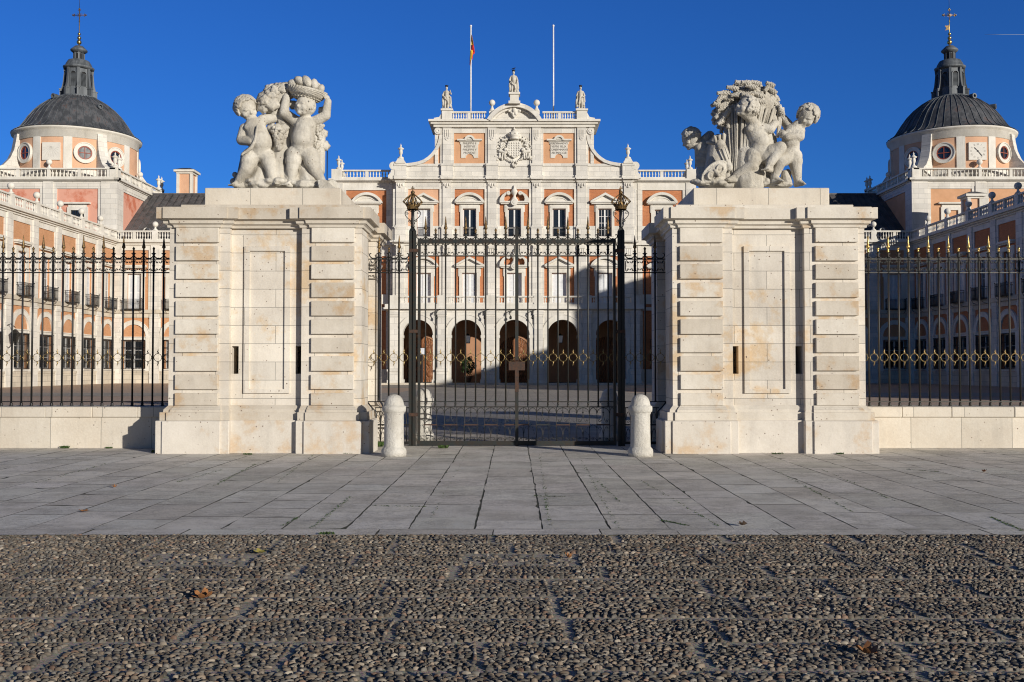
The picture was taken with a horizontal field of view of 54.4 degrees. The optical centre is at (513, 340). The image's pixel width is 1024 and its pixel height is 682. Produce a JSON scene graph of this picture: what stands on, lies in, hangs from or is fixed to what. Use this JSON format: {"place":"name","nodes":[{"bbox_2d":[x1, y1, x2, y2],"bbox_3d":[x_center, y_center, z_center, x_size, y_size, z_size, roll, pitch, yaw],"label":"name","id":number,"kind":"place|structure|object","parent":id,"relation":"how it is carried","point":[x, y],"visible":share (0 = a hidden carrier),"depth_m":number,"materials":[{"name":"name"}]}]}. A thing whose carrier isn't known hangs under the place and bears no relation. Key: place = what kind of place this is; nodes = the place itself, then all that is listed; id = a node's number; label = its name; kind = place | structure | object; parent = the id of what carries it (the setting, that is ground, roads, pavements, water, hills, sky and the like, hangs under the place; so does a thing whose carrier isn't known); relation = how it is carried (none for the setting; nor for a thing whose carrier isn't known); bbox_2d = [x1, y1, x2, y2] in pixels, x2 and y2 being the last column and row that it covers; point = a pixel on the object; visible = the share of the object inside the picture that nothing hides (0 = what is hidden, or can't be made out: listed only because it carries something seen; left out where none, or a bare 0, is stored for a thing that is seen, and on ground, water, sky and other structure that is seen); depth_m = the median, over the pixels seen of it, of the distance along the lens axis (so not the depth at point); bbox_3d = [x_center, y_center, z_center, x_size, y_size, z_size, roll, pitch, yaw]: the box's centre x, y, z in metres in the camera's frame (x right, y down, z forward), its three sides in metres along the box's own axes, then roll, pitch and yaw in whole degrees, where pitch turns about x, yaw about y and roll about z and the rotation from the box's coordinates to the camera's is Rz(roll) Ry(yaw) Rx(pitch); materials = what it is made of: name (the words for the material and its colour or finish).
{"place":"outdoors","nodes":[
{"label":"outdoors","id":0,"kind":"place"},
{"bbox_2d":[0,0,164,306],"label":"domed tower","id":1,"kind":"structure","parent":0,"point":[76,145],"depth_m":107.77,"materials":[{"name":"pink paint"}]},
{"bbox_2d":[64,202,90,223],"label":"window","id":2,"kind":"structure","parent":1,"relation":"in","point":[73,207],"depth_m":106.27,"materials":[{"name":"stone"}]},
{"bbox_2d":[111,168,204,382],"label":"palace range","id":3,"kind":"structure","parent":0,"point":[149,226],"depth_m":106.07,"materials":[{"name":"beige stone"}]},
{"bbox_2d":[124,341,141,367],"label":"window","id":4,"kind":"structure","parent":3,"relation":"in","point":[137,343],"depth_m":106.17,"materials":[{"name":"black glass"}]},
{"bbox_2d":[128,274,140,308],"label":"window","id":5,"kind":"structure","parent":3,"relation":"in","point":[137,277],"depth_m":106.37,"materials":[{"name":"white paint"}]},
{"bbox_2d":[166,341,168,367],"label":"window","id":6,"kind":"structure","parent":3,"relation":"in","point":[167,358],"depth_m":106.17,"materials":[{"name":"black glass"}]},
{"bbox_2d":[438,445,448,447],"bbox_3d":[-1.453,2.189,20.613,0.254,0.071,0.129,0,-2,0],"label":"weed","id":7,"kind":"object","parent":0,"point":[443,446],"visible":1,"depth_m":20.59,"materials":[{"name":"green plant"}]},
{"bbox_2d":[0,444,1023,535],"bbox_3d":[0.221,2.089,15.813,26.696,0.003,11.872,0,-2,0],"label":"pavement","id":8,"kind":"structure","parent":0,"point":[509,502],"depth_m":13.26,"materials":[{"name":"grey stone"}]},
{"bbox_2d":[0,405,167,447],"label":"wall","id":9,"kind":"structure","parent":8,"relation":"on","point":[74,426],"depth_m":20.65,"materials":[{"name":"stone"}]},
{"bbox_2d":[0,235,169,405],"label":"iron fence","id":10,"kind":"object","parent":9,"relation":"on","point":[93,262],"visible":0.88,"depth_m":21.31,"materials":[{"name":"metal"}]},
{"bbox_2d":[155,188,391,453],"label":"gate pier","id":11,"kind":"structure","parent":8,"relation":"on","point":[273,319],"depth_m":19.58,"materials":[{"name":"stone"}]},
{"bbox_2d":[228,75,338,187],"bbox_3d":[-4.853,-4.319,21.193,2.448,2.497,0.970,0,-2,0],"label":"statue group","id":12,"kind":"object","parent":11,"relation":"on","point":[289,148],"visible":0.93,"depth_m":20.98,"materials":[{"name":"stone"}]},
{"bbox_2d":[381,394,406,456],"bbox_3d":[-2.260,1.589,18.793,0.476,1.170,0.476,1,-2,-21],"label":"bollard","id":13,"kind":"object","parent":8,"relation":"on","point":[394,408],"visible":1,"depth_m":18.63,"materials":[{"name":"stone"}]},
{"bbox_2d":[403,186,422,445],"bbox_3d":[-2.170,-0.528,21.323,0.422,5.604,0.417,0,-2,0],"label":"gate post","id":14,"kind":"object","parent":8,"relation":"on","point":[413,206],"visible":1,"depth_m":21.29,"materials":[{"name":"black metal"}]},
{"bbox_2d":[368,236,412,443],"bbox_3d":[-2.669,-0.036,21.309,0.998,4.479,0.081,0,-2,0],"label":"side panel","id":15,"kind":"object","parent":14,"relation":"attached to","point":[389,272],"visible":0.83,"depth_m":21.31,"materials":[{"name":"black paint"}]},
{"bbox_2d":[416,217,514,445],"bbox_3d":[-1.034,-0.227,21.315,2.142,4.914,0.081,0,-2,0],"label":"gate leaf","id":16,"kind":"object","parent":14,"relation":"attached to","point":[511,364],"visible":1,"depth_m":21.30,"materials":[{"name":"black metal"}]},
{"bbox_2d":[510,226,520,445],"bbox_3d":[0.055,-0.110,21.295,0.282,4.706,0.112,0,-2,0],"label":"stile","id":17,"kind":"object","parent":16,"relation":"attached to","point":[516,360],"visible":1,"depth_m":21.27,"materials":[{"name":"black metal"}]},
{"bbox_2d":[36,453,1022,530],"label":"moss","id":18,"kind":"object","parent":8,"relation":"on","point":[1006,523],"visible":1,"depth_m":12.46,"materials":[{"name":"plant"}]},
{"bbox_2d":[611,186,630,445],"bbox_3d":[2.300,-0.528,21.323,0.422,5.604,0.417,0,-2,0],"label":"gate post","id":19,"kind":"object","parent":8,"relation":"on","point":[620,206],"visible":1,"depth_m":21.30,"materials":[{"name":"black metal"}]},
{"bbox_2d":[518,217,617,445],"bbox_3d":[1.164,-0.227,21.315,2.142,4.914,0.081,0,-2,0],"label":"gate leaf","id":20,"kind":"object","parent":19,"relation":"attached to","point":[558,240],"visible":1,"depth_m":21.30,"materials":[{"name":"black metal"}]},
{"bbox_2d":[621,236,665,443],"bbox_3d":[2.799,-0.036,21.309,0.998,4.479,0.081,0,-2,0],"label":"side panel","id":21,"kind":"object","parent":19,"relation":"attached to","point":[645,272],"visible":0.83,"depth_m":21.30,"materials":[{"name":"black paint"}]},
{"bbox_2d":[628,394,652,456],"bbox_3d":[2.390,1.589,18.793,0.476,1.170,0.476,-1,-2,38],"label":"bollard","id":22,"kind":"object","parent":8,"relation":"on","point":[640,408],"visible":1,"depth_m":18.63,"materials":[{"name":"stone"}]},
{"bbox_2d":[641,188,878,453],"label":"gate pier","id":23,"kind":"structure","parent":8,"relation":"on","point":[760,318],"depth_m":19.58,"materials":[{"name":"stone"}]},
{"bbox_2d":[681,80,820,187],"bbox_3d":[5.065,-4.232,21.252,2.830,2.461,1.465,0,-2,0],"label":"statue group","id":24,"kind":"object","parent":23,"relation":"on","point":[745,149],"visible":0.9,"depth_m":20.93,"materials":[{"name":"stone"}]},
{"bbox_2d":[866,405,1023,447],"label":"wall","id":25,"kind":"structure","parent":8,"relation":"on","point":[952,426],"depth_m":20.65,"materials":[{"name":"stone"}]},
{"bbox_2d":[864,235,1023,405],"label":"iron fence","id":26,"kind":"object","parent":25,"relation":"on","point":[958,262],"visible":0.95,"depth_m":21.31,"materials":[{"name":"metal"}]},
{"bbox_2d":[0,534,1023,681],"bbox_3d":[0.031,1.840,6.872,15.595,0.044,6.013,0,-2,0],"label":"cobbles","id":27,"kind":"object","parent":0,"point":[577,659],"visible":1,"depth_m":6.88,"materials":[{"name":"grey stone"}]},
{"bbox_2d":[192,587,213,597],"bbox_3d":[-2.219,1.806,7.116,0.161,0.062,0.140,1,-2,-34],"label":"fallen leaf","id":28,"kind":"object","parent":27,"relation":"on","point":[204,593],"visible":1,"depth_m":7.12,"materials":[{"name":"orange plant"}]},
{"bbox_2d":[254,548,268,552],"bbox_3d":[-2.253,1.870,8.878,0.131,0.033,0.150,-1,-2,21],"label":"fallen leaf","id":29,"kind":"object","parent":27,"relation":"on","point":[259,550],"visible":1,"depth_m":8.90,"materials":[{"name":"yellow plant"}]},
{"bbox_2d":[855,640,877,653],"bbox_3d":[2.033,1.768,5.730,0.127,0.060,0.146,1,-2,-36],"label":"fallen leaf","id":30,"kind":"object","parent":27,"relation":"on","point":[867,648],"visible":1,"depth_m":5.74,"materials":[{"name":"brown plant"}]},
{"bbox_2d":[0,0,1023,192],"label":"sky","id":31,"kind":"structure","parent":0,"point":[650,71],"materials":[{"name":"blue"}]},
{"bbox_2d":[2,385,1023,443],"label":"path","id":32,"kind":"structure","parent":0,"point":[500,417],"depth_m":37.75,"materials":[{"name":"grey stone"}]},
{"bbox_2d":[416,388,433,440],"bbox_3d":[-2.035,1.652,22.513,0.476,1.170,0.476,2,-2,-44],"label":"bollard","id":33,"kind":"object","parent":32,"relation":"on","point":[424,433],"visible":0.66,"depth_m":22.35,"materials":[{"name":"stone"}]},
{"bbox_2d":[599,388,617,440],"bbox_3d":[2.165,1.652,22.513,0.476,1.170,0.476,1,-2,-25],"label":"bollard","id":34,"kind":"object","parent":32,"relation":"on","point":[604,396],"visible":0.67,"depth_m":22.35,"materials":[{"name":"stone"}]},
{"bbox_2d":[2,383,1023,404],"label":"courtyard","id":35,"kind":"structure","parent":0,"point":[874,387],"depth_m":64.97,"materials":[{"name":"grey stone"}]},
{"bbox_2d":[0,182,118,386],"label":"palace wing","id":36,"kind":"structure","parent":35,"relation":"on","point":[34,225],"depth_m":91.55,"materials":[{"name":"beige stone"}]},
{"bbox_2d":[14,334,23,367],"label":"window","id":37,"kind":"structure","parent":36,"relation":"in","point":[15,344],"depth_m":85.65,"materials":[{"name":"white paint"}]},
{"bbox_2d":[18,252,21,292],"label":"window","id":38,"kind":"structure","parent":36,"relation":"in","point":[19,253],"depth_m":86.16,"materials":[{"name":"white paint"}]},
{"bbox_2d":[39,336,48,367],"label":"window","id":39,"kind":"structure","parent":36,"relation":"in","point":[43,336],"depth_m":90.47,"materials":[{"name":"white paint"}]},
{"bbox_2d":[44,258,47,296],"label":"window","id":40,"kind":"structure","parent":36,"relation":"in","point":[46,264],"depth_m":90.94,"materials":[{"name":"white paint"}]},
{"bbox_2d":[63,337,70,367],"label":"window","id":41,"kind":"structure","parent":36,"relation":"in","point":[64,351],"depth_m":95.07,"materials":[{"name":"white paint"}]},
{"bbox_2d":[66,263,69,301],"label":"window","id":42,"kind":"structure","parent":36,"relation":"in","point":[67,265],"depth_m":95.42,"materials":[{"name":"white paint"}]},
{"bbox_2d":[83,339,90,367],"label":"window","id":43,"kind":"structure","parent":36,"relation":"in","point":[84,349],"depth_m":99.30,"materials":[{"name":"white paint"}]},
{"bbox_2d":[86,268,89,304],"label":"window","id":44,"kind":"structure","parent":36,"relation":"in","point":[88,274],"depth_m":100.07,"materials":[{"name":"white paint"}]},
{"bbox_2d":[103,340,108,367],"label":"window","id":45,"kind":"structure","parent":36,"relation":"in","point":[104,351],"depth_m":104.16,"materials":[{"name":"white paint"}]},
{"bbox_2d":[105,273,107,307],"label":"window","id":46,"kind":"structure","parent":36,"relation":"in","point":[106,286],"depth_m":104.57,"materials":[{"name":"white paint"}]},
{"bbox_2d":[329,156,394,382],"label":"palace flank","id":47,"kind":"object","parent":35,"relation":"on","point":[375,194],"visible":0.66,"depth_m":103.68,"materials":[{"name":"beige stone"}]},
{"bbox_2d":[421,348,424,382],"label":"notice stand","id":48,"kind":"object","parent":35,"relation":"on","point":[423,351],"visible":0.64,"depth_m":97.56,"materials":[{"name":"white paint"}]},
{"bbox_2d":[461,356,476,381],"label":"potted shrub","id":49,"kind":"object","parent":35,"relation":"on","point":[469,372],"visible":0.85,"depth_m":98.63,"materials":[{"name":"green plant"}]},
{"bbox_2d":[381,92,651,384],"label":"palace","id":50,"kind":"structure","parent":35,"relation":"on","point":[514,161],"depth_m":102.28,"materials":[{"name":"beige stone"}]},
{"bbox_2d":[404,334,432,381],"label":"wooden door","id":51,"kind":"structure","parent":50,"relation":"in","point":[429,340],"depth_m":102.02,"materials":[{"name":"brown wood"}]},
{"bbox_2d":[417,209,429,236],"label":"window","id":52,"kind":"structure","parent":50,"relation":"in","point":[424,212],"depth_m":102.82,"materials":[{"name":"white glass"}]},
{"bbox_2d":[417,273,430,302],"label":"window","id":53,"kind":"structure","parent":50,"relation":"in","point":[428,275],"depth_m":102.62,"materials":[{"name":"white glass"}]},
{"bbox_2d":[442,85,451,107],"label":"roof statue","id":54,"kind":"object","parent":50,"relation":"on","point":[446,100],"visible":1,"depth_m":102.55,"materials":[{"name":"stone"}]},
{"bbox_2d":[464,320,470,342],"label":"lantern","id":55,"kind":"object","parent":50,"relation":"hanging from","point":[468,336],"visible":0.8,"depth_m":99.41,"materials":[{"name":"black paint"}]},
{"bbox_2d":[463,209,475,236],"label":"window","id":56,"kind":"structure","parent":50,"relation":"in","point":[470,214],"depth_m":102.82,"materials":[{"name":"glass"}]},
{"bbox_2d":[462,273,476,302],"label":"window","id":57,"kind":"structure","parent":50,"relation":"in","point":[470,277],"depth_m":102.62,"materials":[{"name":"white glass"}]},
{"bbox_2d":[470,25,474,117],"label":"flagpole","id":58,"kind":"object","parent":50,"relation":"on","point":[472,51],"visible":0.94,"depth_m":105.35,"materials":[{"name":"white metal"}]},
{"bbox_2d":[499,334,526,381],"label":"wooden door","id":59,"kind":"structure","parent":50,"relation":"in","point":[510,339],"depth_m":102.05,"materials":[{"name":"brown wood"}]},
{"bbox_2d":[509,69,518,95],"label":"roof statue","id":60,"kind":"object","parent":50,"relation":"on","point":[513,83],"visible":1,"depth_m":101.98,"materials":[{"name":"stone"}]},
{"bbox_2d":[508,209,520,236],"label":"window","id":61,"kind":"structure","parent":50,"relation":"in","point":[514,215],"depth_m":102.82,"materials":[{"name":"glass"}]},
{"bbox_2d":[507,273,521,302],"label":"window","id":62,"kind":"structure","parent":50,"relation":"in","point":[510,276],"depth_m":102.62,"materials":[{"name":"white paint"}]},
{"bbox_2d":[552,25,554,118],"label":"flagpole","id":63,"kind":"object","parent":50,"relation":"on","point":[553,68],"visible":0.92,"depth_m":105.36,"materials":[{"name":"white metal"}]},
{"bbox_2d":[552,273,565,302],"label":"window","id":64,"kind":"structure","parent":50,"relation":"in","point":[562,276],"depth_m":102.65,"materials":[{"name":"white glass"}]},
{"bbox_2d":[553,209,565,236],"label":"window","id":65,"kind":"structure","parent":50,"relation":"in","point":[559,215],"depth_m":102.82,"materials":[{"name":"glass"}]},
{"bbox_2d":[559,333,562,342],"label":"lantern","id":66,"kind":"object","parent":50,"relation":"hanging from","point":[560,338],"visible":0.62,"depth_m":99.39,"materials":[{"name":"grey glass"}]},
{"bbox_2d":[575,85,584,107],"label":"roof statue","id":67,"kind":"object","parent":50,"relation":"on","point":[580,99],"visible":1,"depth_m":102.55,"materials":[{"name":"stone"}]},
{"bbox_2d":[598,209,610,236],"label":"window","id":68,"kind":"structure","parent":50,"relation":"in","point":[603,214],"depth_m":102.82,"materials":[{"name":"white paint"}]},
{"bbox_2d":[599,273,611,302],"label":"window","id":69,"kind":"structure","parent":50,"relation":"in","point":[602,276],"depth_m":102.62,"materials":[{"name":"white glass"}]},
{"bbox_2d":[596,334,617,381],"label":"wooden door","id":70,"kind":"structure","parent":50,"relation":"in","point":[603,337],"depth_m":102.05,"materials":[{"name":"brown wood"}]},
{"bbox_2d":[633,156,695,383],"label":"palace flank","id":71,"kind":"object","parent":35,"relation":"on","point":[655,195],"visible":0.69,"depth_m":103.67,"materials":[{"name":"beige stone"}]},
{"bbox_2d":[907,182,1023,386],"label":"palace wing","id":72,"kind":"structure","parent":35,"relation":"on","point":[975,223],"depth_m":92.25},
{"bbox_2d":[920,273,922,296],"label":"window","id":73,"kind":"structure","parent":72,"relation":"in","point":[920,273],"depth_m":104.62,"materials":[{"name":"grey glass"}]},
{"bbox_2d":[921,340,925,367],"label":"window","id":74,"kind":"structure","parent":72,"relation":"in","point":[922,340],"depth_m":104.34,"materials":[{"name":"black glass"}]},
{"bbox_2d":[940,268,941,303],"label":"window","id":75,"kind":"structure","parent":72,"relation":"in","point":[940,268],"depth_m":100.00,"materials":[{"name":"grey glass"}]},
{"bbox_2d":[938,339,945,367],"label":"window","id":76,"kind":"structure","parent":72,"relation":"in","point":[940,339],"depth_m":99.25,"materials":[{"name":"black glass"}]},
{"bbox_2d":[960,263,962,301],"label":"window","id":77,"kind":"structure","parent":72,"relation":"in","point":[961,265],"depth_m":95.33,"materials":[{"name":"grey glass"}]},
{"bbox_2d":[958,337,966,367],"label":"window","id":78,"kind":"structure","parent":72,"relation":"in","point":[965,366],"depth_m":94.77,"materials":[{"name":"black glass"}]},
{"bbox_2d":[981,260,985,296],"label":"window","id":79,"kind":"structure","parent":72,"relation":"in","point":[982,264],"depth_m":90.85,"materials":[{"name":"grey glass"}]},
{"bbox_2d":[981,336,988,367],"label":"window","id":80,"kind":"structure","parent":72,"relation":"in","point":[987,362],"depth_m":90.28,"materials":[{"name":"black glass"}]},
{"bbox_2d":[1006,252,1010,292],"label":"window","id":81,"kind":"structure","parent":72,"relation":"in","point":[1010,252],"depth_m":86.42,"materials":[{"name":"grey glass"}]},
{"bbox_2d":[1005,334,1014,367],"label":"window","id":82,"kind":"structure","parent":72,"relation":"in","point":[1012,335],"depth_m":86.21,"materials":[{"name":"black glass"}]},
{"bbox_2d":[829,193,914,382],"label":"palace range","id":83,"kind":"structure","parent":0,"point":[882,228],"depth_m":106.06,"materials":[{"name":"beige stone"}]},
{"bbox_2d":[885,341,903,367],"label":"window","id":84,"kind":"structure","parent":83,"relation":"in","point":[894,343],"depth_m":106.17,"materials":[{"name":"black glass"}]},
{"bbox_2d":[889,274,900,308],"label":"window","id":85,"kind":"structure","parent":83,"relation":"in","point":[893,282],"depth_m":106.40,"materials":[{"name":"glass"}]},
{"bbox_2d":[864,8,1023,297],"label":"domed tower","id":86,"kind":"structure","parent":0,"point":[950,142],"depth_m":107.86,"materials":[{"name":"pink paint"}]},
{"bbox_2d":[938,202,960,222],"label":"window","id":87,"kind":"structure","parent":86,"relation":"in","point":[951,205],"depth_m":106.27,"materials":[{"name":"stone"}]},
{"bbox_2d":[989,34,1020,34],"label":"contrail","id":88,"kind":"object","parent":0,"point":[1004,34],"visible":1,"depth_m":4540.01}
]}

